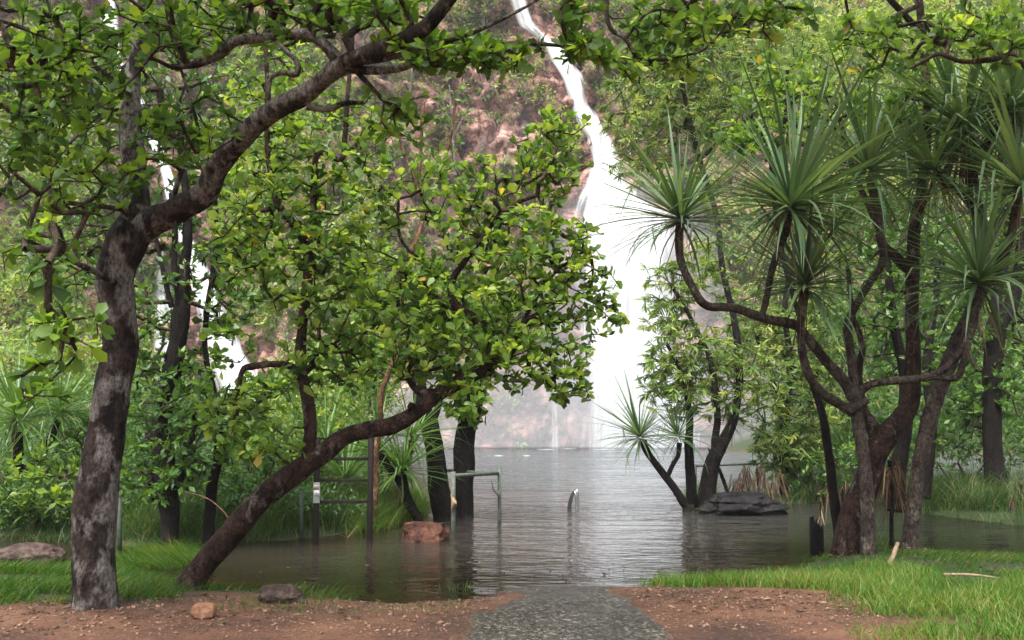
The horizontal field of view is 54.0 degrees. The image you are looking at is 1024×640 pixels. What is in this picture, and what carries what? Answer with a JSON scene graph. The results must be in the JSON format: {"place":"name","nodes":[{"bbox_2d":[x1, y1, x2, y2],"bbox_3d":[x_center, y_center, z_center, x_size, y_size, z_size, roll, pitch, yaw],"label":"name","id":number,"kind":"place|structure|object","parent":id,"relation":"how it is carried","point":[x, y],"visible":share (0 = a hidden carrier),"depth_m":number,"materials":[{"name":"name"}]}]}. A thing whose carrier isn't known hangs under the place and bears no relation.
{"place":"outdoors","nodes":[
{"label":"outdoors","id":0,"kind":"place"},
{"bbox_2d":[260,560,752,589],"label":"leaf litter","id":1,"kind":"object","parent":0,"point":[477,562],"visible":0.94,"depth_m":11.54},
{"bbox_2d":[0,447,1023,603],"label":"water","id":2,"kind":"structure","parent":0,"point":[639,521],"depth_m":14.91,"materials":[{"name":"liquid"}]},
{"bbox_2d":[299,487,303,538],"bbox_3d":[-3.179,2.967,15.166,0.081,0.879,0.068,0,-6,0],"label":"steel post","id":3,"kind":"object","parent":2,"relation":"in","point":[301,512],"visible":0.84,"depth_m":15.16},
{"bbox_2d":[567,488,578,509],"bbox_3d":[1.264,3.871,21.156,0.216,0.660,0.963,2,-7,-15],"label":"ladder handrail","id":4,"kind":"object","parent":2,"relation":"in","point":[575,492],"visible":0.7,"depth_m":21.00,"materials":[{"name":"silver metal"}]},
{"bbox_2d":[708,449,727,491],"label":"fallen branch","id":5,"kind":"object","parent":2,"relation":"in","point":[723,478],"visible":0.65,"depth_m":23.79,"materials":[{"name":"wood"}]},
{"bbox_2d":[816,480,849,525],"bbox_3d":[5.590,3.280,17.254,0.858,1.100,1.203,-4,-8,33],"label":"dead frond skirt","id":6,"kind":"object","parent":2,"relation":"in","point":[841,495],"visible":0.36,"depth_m":17.25,"materials":[{"name":"brown plant"}]},
{"bbox_2d":[822,437,867,493],"bbox_3d":[7.711,3.372,22.949,1.643,1.534,2.028,0,-6,0],"label":"shrub","id":7,"kind":"object","parent":2,"relation":"on","point":[853,461],"visible":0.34,"depth_m":22.74,"materials":[{"name":"green plant"}]},
{"bbox_2d":[0,0,1023,446],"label":"cliff","id":8,"kind":"structure","parent":0,"point":[538,418],"depth_m":106.22,"materials":[{"name":"red stone"}]},
{"bbox_2d":[0,5,94,147],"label":"slope tree","id":9,"kind":"object","parent":8,"relation":"on","point":[67,29],"visible":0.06,"depth_m":99.96,"materials":[{"name":"green plant"}]},
{"bbox_2d":[6,153,109,259],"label":"slope tree","id":10,"kind":"object","parent":8,"relation":"on","point":[80,195],"visible":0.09,"depth_m":95.03,"materials":[{"name":"green plant"}]},
{"bbox_2d":[155,252,170,379],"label":"waterfall","id":11,"kind":"structure","parent":8,"relation":"on","point":[160,296],"depth_m":99.00,"materials":[{"name":"liquid"}]},
{"bbox_2d":[104,0,254,407],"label":"waterfall","id":12,"kind":"structure","parent":8,"relation":"on","point":[235,354],"depth_m":97.82,"materials":[{"name":"liquid"}]},
{"bbox_2d":[153,0,221,72],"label":"slope tree","id":13,"kind":"object","parent":8,"relation":"on","point":[204,6],"visible":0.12,"depth_m":107.33,"materials":[{"name":"green plant"}]},
{"bbox_2d":[193,0,292,109],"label":"slope tree","id":14,"kind":"object","parent":8,"relation":"on","point":[239,55],"visible":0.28,"depth_m":105.43,"materials":[{"name":"green plant"}]},
{"bbox_2d":[343,1,411,65],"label":"slope tree","id":15,"kind":"object","parent":8,"relation":"on","point":[365,35],"visible":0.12,"depth_m":108.37,"materials":[{"name":"green plant"}]},
{"bbox_2d":[380,20,443,95],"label":"slope tree","id":16,"kind":"object","parent":8,"relation":"on","point":[412,70],"visible":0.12,"depth_m":106.90,"materials":[{"name":"grey plant"}]},
{"bbox_2d":[420,72,483,175],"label":"slope tree","id":17,"kind":"object","parent":8,"relation":"on","point":[451,107],"visible":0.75,"depth_m":105.46,"materials":[{"name":"green plant"}]},
{"bbox_2d":[456,0,498,25],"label":"slope tree","id":18,"kind":"object","parent":8,"relation":"on","point":[483,13],"visible":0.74,"depth_m":111.71,"materials":[{"name":"green plant"}]},
{"bbox_2d":[0,0,1023,446],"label":"cliff scrub","id":19,"kind":"object","parent":8,"relation":"on","point":[510,170],"visible":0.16,"depth_m":104.93,"materials":[{"name":"green plant"}]},
{"bbox_2d":[512,0,698,447],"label":"waterfall","id":20,"kind":"structure","parent":8,"relation":"on","point":[616,353],"depth_m":101.70,"materials":[{"name":"liquid"}]},
{"bbox_2d":[610,0,659,43],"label":"slope tree","id":21,"kind":"object","parent":8,"relation":"on","point":[619,3],"visible":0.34,"depth_m":110.43,"materials":[{"name":"green plant"}]},
{"bbox_2d":[709,66,768,192],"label":"slope tree","id":22,"kind":"object","parent":8,"relation":"on","point":[734,166],"visible":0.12,"depth_m":108.02,"materials":[{"name":"green plant"}]},
{"bbox_2d":[762,0,829,136],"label":"slope tree","id":23,"kind":"object","parent":8,"relation":"on","point":[796,106],"visible":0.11,"depth_m":111.68,"materials":[{"name":"green plant"}]},
{"bbox_2d":[815,6,881,135],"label":"slope tree","id":24,"kind":"object","parent":8,"relation":"on","point":[849,56],"visible":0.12,"depth_m":110.38,"materials":[{"name":"green plant"}]},
{"bbox_2d":[896,0,954,28],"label":"slope tree","id":25,"kind":"object","parent":8,"relation":"on","point":[945,7],"visible":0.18,"depth_m":109.60,"materials":[{"name":"green plant"}]},
{"bbox_2d":[962,15,1023,184],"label":"slope tree","id":26,"kind":"object","parent":8,"relation":"on","point":[1000,61],"visible":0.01,"depth_m":101.31,"materials":[{"name":"green plant"}]},
{"bbox_2d":[0,414,1023,639],"bbox_3d":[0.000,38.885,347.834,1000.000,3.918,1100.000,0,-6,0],"label":"ground","id":27,"kind":"structure","parent":0,"point":[751,631],"depth_m":7.64,"materials":[{"name":"red soil"}]},
{"bbox_2d":[0,542,66,564],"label":"boulder","id":28,"kind":"object","parent":27,"relation":"on","point":[27,550],"visible":0.64,"depth_m":12.28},
{"bbox_2d":[0,437,80,531],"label":"shrub","id":29,"kind":"object","parent":27,"relation":"on","point":[35,473],"visible":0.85,"depth_m":15.63,"materials":[{"name":"green plant"}]},
{"bbox_2d":[0,339,93,517],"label":"screw pine","id":30,"kind":"object","parent":27,"relation":"on","point":[16,439],"visible":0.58,"depth_m":16.93,"materials":[{"name":"green plant"}]},
{"bbox_2d":[0,305,99,411],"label":"tree","id":31,"kind":"object","parent":27,"relation":"on","point":[76,325],"visible":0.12,"depth_m":60.25,"materials":[{"name":"green plant"}]},
{"bbox_2d":[38,393,133,490],"bbox_3d":[-7.575,2.384,17.834,1.604,2.372,2.426,4,-7,-32],"label":"shrub","id":32,"kind":"object","parent":27,"relation":"on","point":[68,433],"visible":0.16,"depth_m":17.82,"materials":[{"name":"green plant"}]},
{"bbox_2d":[117,494,121,555],"bbox_3d":[-4.921,2.611,12.590,0.097,0.859,0.068,0,-6,0],"label":"steel post","id":33,"kind":"object","parent":27,"relation":"in","point":[119,531],"visible":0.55,"depth_m":12.57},
{"bbox_2d":[91,343,163,425],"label":"tree","id":34,"kind":"object","parent":27,"relation":"on","point":[148,392],"visible":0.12,"depth_m":61.35,"materials":[{"name":"green plant"}]},
{"bbox_2d":[0,18,265,546],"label":"tree","id":35,"kind":"object","parent":27,"relation":"on","point":[165,474],"visible":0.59,"depth_m":14.10,"materials":[{"name":"green plant"}]},
{"bbox_2d":[120,425,180,497],"bbox_3d":[-6.094,2.539,16.880,1.309,1.871,2.330,4,-8,-34],"label":"shrub","id":36,"kind":"object","parent":27,"relation":"on","point":[130,464],"visible":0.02,"depth_m":16.87,"materials":[{"name":"green plant"}]},
{"bbox_2d":[116,532,205,570],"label":"grass","id":37,"kind":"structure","parent":27,"relation":"on","point":[161,557],"depth_m":12.36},
{"bbox_2d":[0,479,323,546],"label":"grass","id":38,"kind":"structure","parent":27,"relation":"on","point":[256,531],"depth_m":14.95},
{"bbox_2d":[0,554,363,605],"bbox_3d":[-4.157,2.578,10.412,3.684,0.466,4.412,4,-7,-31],"label":"grass","id":39,"kind":"structure","parent":27,"relation":"on","point":[33,569],"depth_m":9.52,"materials":[{"name":"plant"}]},
{"bbox_2d":[0,463,382,538],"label":"undergrowth","id":40,"kind":"object","parent":27,"relation":"on","point":[308,496],"visible":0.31,"depth_m":15.68,"materials":[{"name":"green plant"}]},
{"bbox_2d":[0,365,383,490],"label":"undergrowth","id":41,"kind":"object","parent":27,"relation":"on","point":[75,443],"visible":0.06,"depth_m":20.89,"materials":[{"name":"green plant"}]},
{"bbox_2d":[190,602,216,618],"bbox_3d":[-2.316,2.183,7.549,0.192,0.120,0.145,0,-6,0],"label":"stone","id":42,"kind":"object","parent":27,"relation":"on","point":[205,610],"visible":1,"depth_m":7.49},
{"bbox_2d":[0,57,407,440],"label":"undergrowth","id":43,"kind":"object","parent":27,"relation":"on","point":[281,400],"visible":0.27,"depth_m":35.11,"materials":[{"name":"green plant"}]},
{"bbox_2d":[185,430,227,494],"bbox_3d":[-5.409,2.757,17.449,1.249,1.709,2.318,2,-7,-16],"label":"shrub","id":44,"kind":"object","parent":27,"relation":"on","point":[208,451],"visible":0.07,"depth_m":17.40,"materials":[{"name":"green plant"}]},
{"bbox_2d":[0,404,421,487],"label":"reeds","id":45,"kind":"object","parent":27,"relation":"on","point":[46,424],"visible":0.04,"depth_m":23.55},
{"bbox_2d":[0,443,427,542],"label":"reeds","id":46,"kind":"object","parent":27,"relation":"on","point":[343,521],"visible":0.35,"depth_m":15.87,"materials":[{"name":"plant"}]},
{"bbox_2d":[171,113,298,547],"bbox_3d":[-4.085,0.050,14.663,1.539,6.522,2.429,4,-8,-34],"label":"tree","id":47,"kind":"object","parent":27,"relation":"on","point":[221,444],"visible":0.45,"depth_m":14.26,"materials":[{"name":"green plant"}]},
{"bbox_2d":[1,591,485,636],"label":"leaf litter","id":48,"kind":"object","parent":27,"relation":"on","point":[233,613],"visible":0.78,"depth_m":7.93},
{"bbox_2d":[206,415,286,498],"bbox_3d":[-4.367,2.522,16.833,1.517,1.902,2.328,0,-6,0],"label":"shrub","id":49,"kind":"object","parent":27,"relation":"on","point":[265,464],"visible":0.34,"depth_m":16.75,"materials":[{"name":"green plant"}]},
{"bbox_2d":[63,592,470,613],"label":"grass","id":50,"kind":"structure","parent":27,"relation":"on","point":[321,602],"depth_m":8.21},
{"bbox_2d":[258,584,307,603],"bbox_3d":[-1.939,2.337,8.493,0.428,0.204,0.277,4,-7,-31],"label":"stone","id":51,"kind":"object","parent":27,"relation":"on","point":[272,593],"visible":0.87,"depth_m":8.40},
{"bbox_2d":[255,389,327,496],"bbox_3d":[-3.998,2.458,18.271,1.368,2.392,2.284,4,-8,-33],"label":"shrub","id":52,"kind":"object","parent":27,"relation":"on","point":[298,418],"visible":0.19,"depth_m":18.35,"materials":[{"name":"green plant"}]},
{"bbox_2d":[0,0,615,610],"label":"riverside tree","id":53,"kind":"object","parent":27,"relation":"on","point":[138,224],"visible":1,"depth_m":7.66,"materials":[{"name":"green plant"}]},
{"bbox_2d":[272,338,365,419],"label":"tree","id":54,"kind":"object","parent":27,"relation":"on","point":[293,345],"visible":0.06,"depth_m":54.54,"materials":[{"name":"green plant"}]},
{"bbox_2d":[279,385,393,499],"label":"screw pine","id":55,"kind":"object","parent":27,"relation":"on","point":[327,431],"visible":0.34,"depth_m":18.97,"materials":[{"name":"green plant"}]},
{"bbox_2d":[312,437,373,541],"bbox_3d":[-2.487,2.632,14.793,0.878,1.808,0.065,0,-6,0],"label":"steel rack","id":56,"kind":"object","parent":27,"relation":"on","point":[316,489],"visible":0.78,"depth_m":14.78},
{"bbox_2d":[316,388,369,483],"bbox_3d":[-3.696,2.612,20.847,1.852,2.485,2.129,0,-6,0],"label":"shrub","id":57,"kind":"object","parent":27,"relation":"on","point":[340,417],"visible":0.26,"depth_m":20.94,"materials":[{"name":"green plant"}]},
{"bbox_2d":[339,360,405,417],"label":"tree","id":58,"kind":"object","parent":27,"relation":"on","point":[397,400],"visible":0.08,"depth_m":61.72,"materials":[{"name":"green plant"}]},
{"bbox_2d":[338,477,430,536],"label":"reeds","id":59,"kind":"object","parent":27,"relation":"on","point":[397,514],"visible":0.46,"depth_m":17.33,"materials":[{"name":"green plant"}]},
{"bbox_2d":[297,377,475,520],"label":"screw pine","id":60,"kind":"object","parent":27,"relation":"on","point":[400,476],"visible":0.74,"depth_m":17.79,"materials":[{"name":"green plant"}]},
{"bbox_2d":[320,247,464,517],"bbox_3d":[-2.389,1.206,19.743,2.954,5.432,2.769,0,-6,0],"label":"flooded tree","id":61,"kind":"object","parent":27,"relation":"on","point":[440,501],"visible":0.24,"depth_m":19.04,"materials":[{"name":"green plant"}]},
{"bbox_2d":[174,35,629,589],"bbox_3d":[-1.031,-0.200,10.037,4.528,5.899,1.854,0,-6,0],"label":"leaning tree","id":62,"kind":"object","parent":27,"relation":"on","point":[222,543],"visible":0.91,"depth_m":9.99,"materials":[{"name":"green plant"}]},
{"bbox_2d":[185,491,227,517],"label":"vine","id":63,"kind":"object","parent":62,"relation":"attached to","point":[223,511],"visible":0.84,"depth_m":11.34,"materials":[{"name":"beige plant"}]},
{"bbox_2d":[361,94,474,528],"bbox_3d":[-1.684,-0.259,17.570,1.988,7.707,1.422,1,-6,-13],"label":"paperbark","id":64,"kind":"object","parent":27,"relation":"on","point":[382,388],"visible":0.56,"depth_m":17.50,"materials":[{"name":"green plant"}]},
{"bbox_2d":[401,521,449,542],"bbox_3d":[-1.318,3.226,14.920,0.745,0.449,0.514,-1,-6,11],"label":"boulder","id":65,"kind":"object","parent":27,"relation":"on","point":[422,531],"visible":0.69,"depth_m":14.74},
{"bbox_2d":[0,586,885,637],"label":"pebbles","id":66,"kind":"object","parent":27,"relation":"on","point":[390,614],"visible":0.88,"depth_m":7.69,"materials":[{"name":"gravel"}]},
{"bbox_2d":[428,576,482,593],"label":"grass","id":67,"kind":"structure","parent":27,"relation":"on","point":[462,584],"depth_m":10.38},
{"bbox_2d":[447,467,500,531],"bbox_3d":[-0.733,3.358,18.297,1.001,1.371,4.302,1,-6,-7],"label":"green rail","id":68,"kind":"object","parent":27,"relation":"on","point":[469,473],"visible":0.53,"depth_m":17.08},
{"bbox_2d":[450,494,456,511],"bbox_3d":[-0.931,2.925,16.048,0.100,0.292,0.150,1,-6,-7],"label":"bark strip","id":69,"kind":"object","parent":68,"relation":"attached to","point":[453,502],"visible":1,"depth_m":16.06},
{"bbox_2d":[415,280,544,515],"bbox_3d":[-0.757,1.529,19.904,2.868,4.912,2.508,0,-6,0],"label":"flooded tree","id":70,"kind":"object","parent":27,"relation":"on","point":[471,417],"visible":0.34,"depth_m":19.25,"materials":[{"name":"green plant"}]},
{"bbox_2d":[574,370,776,509],"bbox_3d":[3.523,2.522,21.100,4.432,3.068,2.723,3,-7,-25],"label":"screw pine","id":71,"kind":"object","parent":27,"relation":"on","point":[637,430],"visible":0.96,"depth_m":20.75,"materials":[{"name":"green plant"}]},
{"bbox_2d":[668,473,725,506],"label":"reeds","id":72,"kind":"object","parent":27,"relation":"on","point":[697,488],"visible":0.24,"depth_m":21.95,"materials":[{"name":"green plant"}]},
{"bbox_2d":[594,0,847,507],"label":"weeping tree","id":73,"kind":"object","parent":27,"relation":"on","point":[726,364],"visible":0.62,"depth_m":22.70,"materials":[{"name":"green plant"}]},
{"bbox_2d":[696,491,788,515],"bbox_3d":[4.493,3.649,19.760,1.840,0.560,1.326,0,-6,0],"label":"boulder","id":74,"kind":"object","parent":27,"relation":"on","point":[750,503],"visible":0.83,"depth_m":19.33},
{"bbox_2d":[694,462,794,485],"bbox_3d":[5.814,4.065,24.956,2.751,1.225,0.083,1,-6,-11],"label":"pipe rail","id":75,"kind":"object","parent":27,"relation":"on","point":[728,464],"visible":0.3,"depth_m":24.89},
{"bbox_2d":[637,588,864,613],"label":"leaf litter","id":76,"kind":"object","parent":27,"relation":"on","point":[766,597],"visible":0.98,"depth_m":8.19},
{"bbox_2d":[726,463,791,506],"bbox_3d":[5.287,3.755,21.570,1.458,1.372,1.219,-1,-6,10],"label":"dead frond skirt","id":77,"kind":"object","parent":27,"relation":"on","point":[759,474],"visible":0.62,"depth_m":21.54,"materials":[{"name":"brown plant"}]},
{"bbox_2d":[722,40,840,532],"bbox_3d":[3.753,-0.572,14.120,1.458,7.130,1.400,-2,-6,14],"label":"slim tree","id":78,"kind":"object","parent":27,"relation":"on","point":[834,501],"visible":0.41,"depth_m":14.03,"materials":[{"name":"green plant"}]},
{"bbox_2d":[746,362,824,428],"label":"tree","id":79,"kind":"object","parent":27,"relation":"on","point":[767,417],"visible":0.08,"depth_m":90.35,"materials":[{"name":"green plant"}]},
{"bbox_2d":[579,41,1023,554],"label":"screw pine","id":80,"kind":"object","parent":27,"relation":"on","point":[795,186],"visible":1,"depth_m":11.92,"materials":[{"name":"green plant"}]},
{"bbox_2d":[783,445,839,500],"bbox_3d":[6.932,3.577,23.404,1.194,1.352,2.206,-3,-7,27],"label":"shrub","id":81,"kind":"object","parent":27,"relation":"on","point":[816,468],"visible":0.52,"depth_m":23.19,"materials":[{"name":"green plant"}]},
{"bbox_2d":[604,0,1023,557],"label":"smooth tree","id":82,"kind":"object","parent":27,"relation":"on","point":[886,435],"visible":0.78,"depth_m":10.82,"materials":[{"name":"green plant"}]},
{"bbox_2d":[874,457,925,550],"bbox_3d":[4.933,2.563,12.997,0.745,1.593,0.912,-2,-7,20],"label":"dead frond skirt","id":83,"kind":"object","parent":82,"relation":"hanging from","point":[888,480],"visible":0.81,"depth_m":12.88,"materials":[{"name":"brown plant"}]},
{"bbox_2d":[809,516,823,548],"bbox_3d":[4.221,3.012,13.924,0.210,0.601,0.191,0,-6,0],"label":"stump","id":84,"kind":"object","parent":27,"relation":"on","point":[816,531],"visible":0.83,"depth_m":13.86,"materials":[{"name":"brown wood"}]},
{"bbox_2d":[735,150,911,494],"bbox_3d":[7.626,-0.073,24.769,5.524,8.921,2.738,3,-7,-26],"label":"weeping tree","id":85,"kind":"object","parent":27,"relation":"on","point":[787,398],"visible":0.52,"depth_m":23.88,"materials":[{"name":"green plant"}]},
{"bbox_2d":[636,553,1023,607],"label":"grass","id":86,"kind":"structure","parent":27,"relation":"on","point":[791,578],"depth_m":9.12,"materials":[{"name":"plant"}]},
{"bbox_2d":[941,573,995,577],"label":"dry frond","id":87,"kind":"object","parent":86,"relation":"on","point":[960,574],"visible":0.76,"depth_m":9.39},
{"bbox_2d":[791,314,887,417],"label":"tree","id":88,"kind":"object","parent":27,"relation":"on","point":[837,389],"visible":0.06,"depth_m":77.48,"materials":[{"name":"green plant"}]},
{"bbox_2d":[773,458,910,503],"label":"reeds","id":89,"kind":"object","parent":27,"relation":"on","point":[802,493],"visible":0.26,"depth_m":23.15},
{"bbox_2d":[697,546,1022,582],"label":"leaf litter","id":90,"kind":"object","parent":27,"relation":"on","point":[932,558],"visible":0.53,"depth_m":10.75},
{"bbox_2d":[740,120,1023,484],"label":"undergrowth","id":91,"kind":"object","parent":27,"relation":"on","point":[844,438],"visible":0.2,"depth_m":28.27,"materials":[{"name":"green plant"}]},
{"bbox_2d":[857,447,912,477],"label":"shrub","id":92,"kind":"object","parent":27,"relation":"on","point":[909,461],"visible":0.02,"depth_m":23.74,"materials":[{"name":"green plant"}]},
{"bbox_2d":[876,528,894,547],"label":"reeds","id":93,"kind":"object","parent":27,"relation":"on","point":[881,540],"visible":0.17,"depth_m":13.96,"materials":[{"name":"green plant"}]},
{"bbox_2d":[755,0,1023,178],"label":"tree","id":94,"kind":"object","parent":27,"relation":"on","point":[829,28],"visible":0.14,"depth_m":30.37,"materials":[{"name":"green plant"}]},
{"bbox_2d":[829,189,953,512],"bbox_3d":[6.460,0.436,17.065,1.859,5.530,2.764,-5,-8,38],"label":"background tree","id":95,"kind":"object","parent":27,"relation":"on","point":[901,450],"visible":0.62,"depth_m":16.83,"materials":[{"name":"green plant"}]},
{"bbox_2d":[888,542,899,562],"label":"dry frond","id":96,"kind":"object","parent":27,"relation":"on","point":[894,551],"visible":0.67,"depth_m":10.72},
{"bbox_2d":[858,305,937,413],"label":"tree","id":97,"kind":"object","parent":27,"relation":"on","point":[874,307],"visible":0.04,"depth_m":73.73,"materials":[{"name":"green plant"}]},
{"bbox_2d":[804,545,1023,576],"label":"grass","id":98,"kind":"structure","parent":27,"relation":"on","point":[989,557],"depth_m":11.24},
{"bbox_2d":[817,0,1023,550],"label":"screw pine","id":99,"kind":"object","parent":27,"relation":"on","point":[1004,96],"visible":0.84,"depth_m":12.73,"materials":[{"name":"green plant"}]},
{"bbox_2d":[896,220,972,498],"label":"background tree","id":100,"kind":"object","parent":27,"relation":"on","point":[930,347],"visible":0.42,"depth_m":20.20,"materials":[{"name":"green plant"}]},
{"bbox_2d":[933,440,983,484],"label":"shrub","id":101,"kind":"object","parent":27,"relation":"on","point":[968,449],"visible":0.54,"depth_m":23.25,"materials":[{"name":"green plant"}]},
{"bbox_2d":[906,459,1021,512],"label":"reeds","id":102,"kind":"object","parent":27,"relation":"on","point":[955,491],"visible":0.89,"depth_m":19.86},
{"bbox_2d":[921,191,1023,499],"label":"black trunk tree","id":103,"kind":"object","parent":27,"relation":"on","point":[989,391],"visible":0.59,"depth_m":21.03,"materials":[{"name":"green plant"}]},
{"bbox_2d":[921,487,1023,525],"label":"grass","id":104,"kind":"structure","parent":27,"relation":"on","point":[940,506],"depth_m":19.04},
{"bbox_2d":[935,291,1023,412],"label":"tree","id":105,"kind":"object","parent":27,"relation":"on","point":[947,302],"visible":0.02,"depth_m":75.89,"materials":[{"name":"green plant"}]},
{"bbox_2d":[982,288,1023,400],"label":"tree","id":106,"kind":"object","parent":27,"relation":"on","point":[1017,330],"visible":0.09,"depth_m":72.50,"materials":[{"name":"green plant"}]},
{"bbox_2d":[989,463,1023,525],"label":"reeds","id":107,"kind":"object","parent":27,"relation":"on","point":[1021,509],"visible":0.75,"depth_m":18.19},
{"bbox_2d":[997,479,1023,511],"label":"dead frond skirt","id":108,"kind":"object","parent":27,"relation":"on","point":[1011,502],"visible":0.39,"depth_m":18.73,"materials":[{"name":"brown plant"}]},
{"bbox_2d":[463,586,673,639],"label":"path","id":109,"kind":"structure","parent":0,"point":[571,613],"depth_m":7.47,"materials":[{"name":"gravel"}]},
{"bbox_2d":[810,563,1023,639],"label":"grass","id":110,"kind":"structure","parent":0,"point":[993,620],"depth_m":7.61,"materials":[{"name":"plant"}]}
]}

